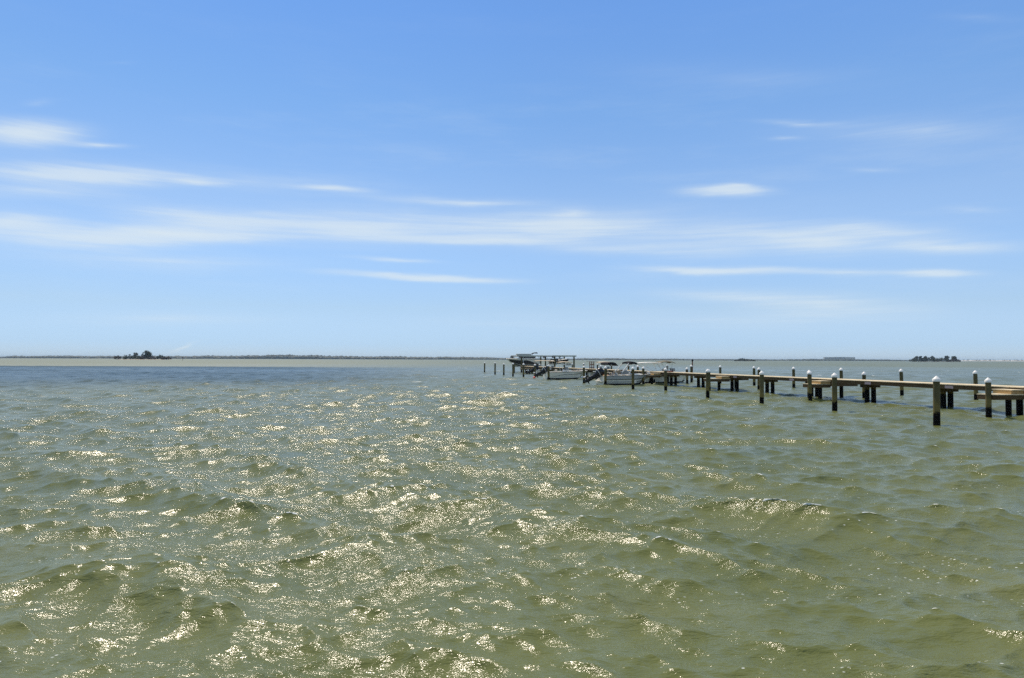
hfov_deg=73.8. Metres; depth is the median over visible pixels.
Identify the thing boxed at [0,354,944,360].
mangrove shore
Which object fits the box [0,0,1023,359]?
sky
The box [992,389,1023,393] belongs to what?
dock step
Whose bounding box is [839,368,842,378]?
mooring pile
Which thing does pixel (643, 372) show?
mooring pile
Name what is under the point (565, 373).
motor boat
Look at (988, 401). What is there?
mooring pile
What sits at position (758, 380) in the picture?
mooring pile
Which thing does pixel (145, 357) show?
mangrove shrub
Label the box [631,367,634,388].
mooring pile
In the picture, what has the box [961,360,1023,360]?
beach
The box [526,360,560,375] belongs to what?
motor boat
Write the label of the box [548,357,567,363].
jet ski
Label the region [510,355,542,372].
boat lift
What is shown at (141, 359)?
island ground
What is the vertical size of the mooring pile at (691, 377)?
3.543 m
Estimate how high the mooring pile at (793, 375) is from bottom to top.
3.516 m
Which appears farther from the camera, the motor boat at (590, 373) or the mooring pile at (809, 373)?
the motor boat at (590, 373)
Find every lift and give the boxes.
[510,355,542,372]
[543,355,575,367]
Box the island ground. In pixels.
[117,359,165,359]
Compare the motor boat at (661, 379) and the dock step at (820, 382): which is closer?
the dock step at (820, 382)
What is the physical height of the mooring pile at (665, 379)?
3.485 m
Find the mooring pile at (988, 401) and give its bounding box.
[984,378,991,417]
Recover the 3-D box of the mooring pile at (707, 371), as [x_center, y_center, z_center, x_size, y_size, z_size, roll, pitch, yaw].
[13.206,3.766,46.045,0.283,3.494,0.283,0,-1,-33]
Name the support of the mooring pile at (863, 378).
in the water
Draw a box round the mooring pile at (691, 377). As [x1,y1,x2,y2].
[690,365,692,381]
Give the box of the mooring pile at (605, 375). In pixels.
[604,366,606,384]
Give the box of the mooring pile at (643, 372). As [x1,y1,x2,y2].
[642,367,644,383]
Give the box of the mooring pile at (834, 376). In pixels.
[831,373,837,410]
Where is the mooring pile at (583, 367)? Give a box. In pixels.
[582,366,584,382]
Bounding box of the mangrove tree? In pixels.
[142,350,152,356]
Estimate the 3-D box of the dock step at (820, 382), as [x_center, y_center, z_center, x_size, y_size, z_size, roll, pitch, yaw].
[19.840,2.768,43.843,0.720,0.194,1.000,1,-2,-13]
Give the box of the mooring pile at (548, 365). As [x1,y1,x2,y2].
[547,364,549,379]
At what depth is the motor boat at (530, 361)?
132.02 m
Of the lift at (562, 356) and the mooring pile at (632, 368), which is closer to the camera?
the mooring pile at (632, 368)
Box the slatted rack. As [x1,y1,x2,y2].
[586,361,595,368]
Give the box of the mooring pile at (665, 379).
[664,368,666,390]
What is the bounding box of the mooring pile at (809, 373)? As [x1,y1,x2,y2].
[807,371,811,400]
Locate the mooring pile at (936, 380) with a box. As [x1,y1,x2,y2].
[932,376,940,425]
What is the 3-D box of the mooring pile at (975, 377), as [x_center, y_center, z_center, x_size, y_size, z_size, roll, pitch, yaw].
[28.872,3.702,42.453,0.283,3.508,0.283,1,-3,-43]
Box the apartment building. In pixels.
[823,357,854,358]
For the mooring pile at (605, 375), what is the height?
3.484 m
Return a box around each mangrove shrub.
[122,355,141,358]
[140,355,155,358]
[909,358,926,361]
[922,357,938,361]
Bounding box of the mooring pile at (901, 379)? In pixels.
[899,369,903,395]
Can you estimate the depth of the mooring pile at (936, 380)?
27.09 m
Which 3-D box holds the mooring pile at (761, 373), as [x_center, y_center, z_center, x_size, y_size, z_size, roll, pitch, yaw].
[14.230,3.555,38.886,0.283,3.495,0.283,1,-1,-18]
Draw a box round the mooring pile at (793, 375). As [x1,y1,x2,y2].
[792,367,794,387]
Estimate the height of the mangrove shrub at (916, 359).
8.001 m
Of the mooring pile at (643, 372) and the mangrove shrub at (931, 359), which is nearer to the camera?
the mooring pile at (643, 372)
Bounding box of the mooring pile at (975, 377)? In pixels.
[973,370,977,399]
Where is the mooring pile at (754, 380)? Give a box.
[752,366,755,385]
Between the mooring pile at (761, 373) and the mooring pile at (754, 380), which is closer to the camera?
the mooring pile at (761, 373)
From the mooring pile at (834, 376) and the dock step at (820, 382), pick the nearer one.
the mooring pile at (834, 376)
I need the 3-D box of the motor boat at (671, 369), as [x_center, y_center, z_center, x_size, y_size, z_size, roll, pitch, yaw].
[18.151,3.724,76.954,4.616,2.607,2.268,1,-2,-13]
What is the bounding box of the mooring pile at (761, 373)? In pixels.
[759,371,763,403]
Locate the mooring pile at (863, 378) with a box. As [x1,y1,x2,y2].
[862,372,865,397]
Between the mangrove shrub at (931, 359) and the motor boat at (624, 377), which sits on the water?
the motor boat at (624, 377)
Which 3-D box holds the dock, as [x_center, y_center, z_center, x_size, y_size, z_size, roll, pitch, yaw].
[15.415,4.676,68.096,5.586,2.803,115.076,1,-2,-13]
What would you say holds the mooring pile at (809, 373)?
in the water
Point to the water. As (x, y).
(314, 518)
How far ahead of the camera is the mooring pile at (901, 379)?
48.10 m
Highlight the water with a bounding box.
[0,358,1023,677]
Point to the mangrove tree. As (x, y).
(147, 353)
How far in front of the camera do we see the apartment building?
4589.53 m
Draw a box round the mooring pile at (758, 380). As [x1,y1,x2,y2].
[757,368,760,389]
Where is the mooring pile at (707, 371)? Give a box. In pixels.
[705,369,709,397]
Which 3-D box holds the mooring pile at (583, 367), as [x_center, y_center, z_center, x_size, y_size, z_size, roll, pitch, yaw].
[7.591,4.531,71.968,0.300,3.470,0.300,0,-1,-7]
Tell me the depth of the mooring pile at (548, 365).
81.86 m
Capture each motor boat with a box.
[506,352,543,366]
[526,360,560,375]
[534,361,587,379]
[584,361,650,384]
[585,362,620,376]
[637,362,685,383]
[657,360,688,381]
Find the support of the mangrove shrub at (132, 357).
on the island ground
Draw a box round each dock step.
[716,376,729,378]
[812,380,829,383]
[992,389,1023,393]
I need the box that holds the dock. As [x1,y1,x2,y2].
[520,366,1023,415]
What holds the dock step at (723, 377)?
on the dock

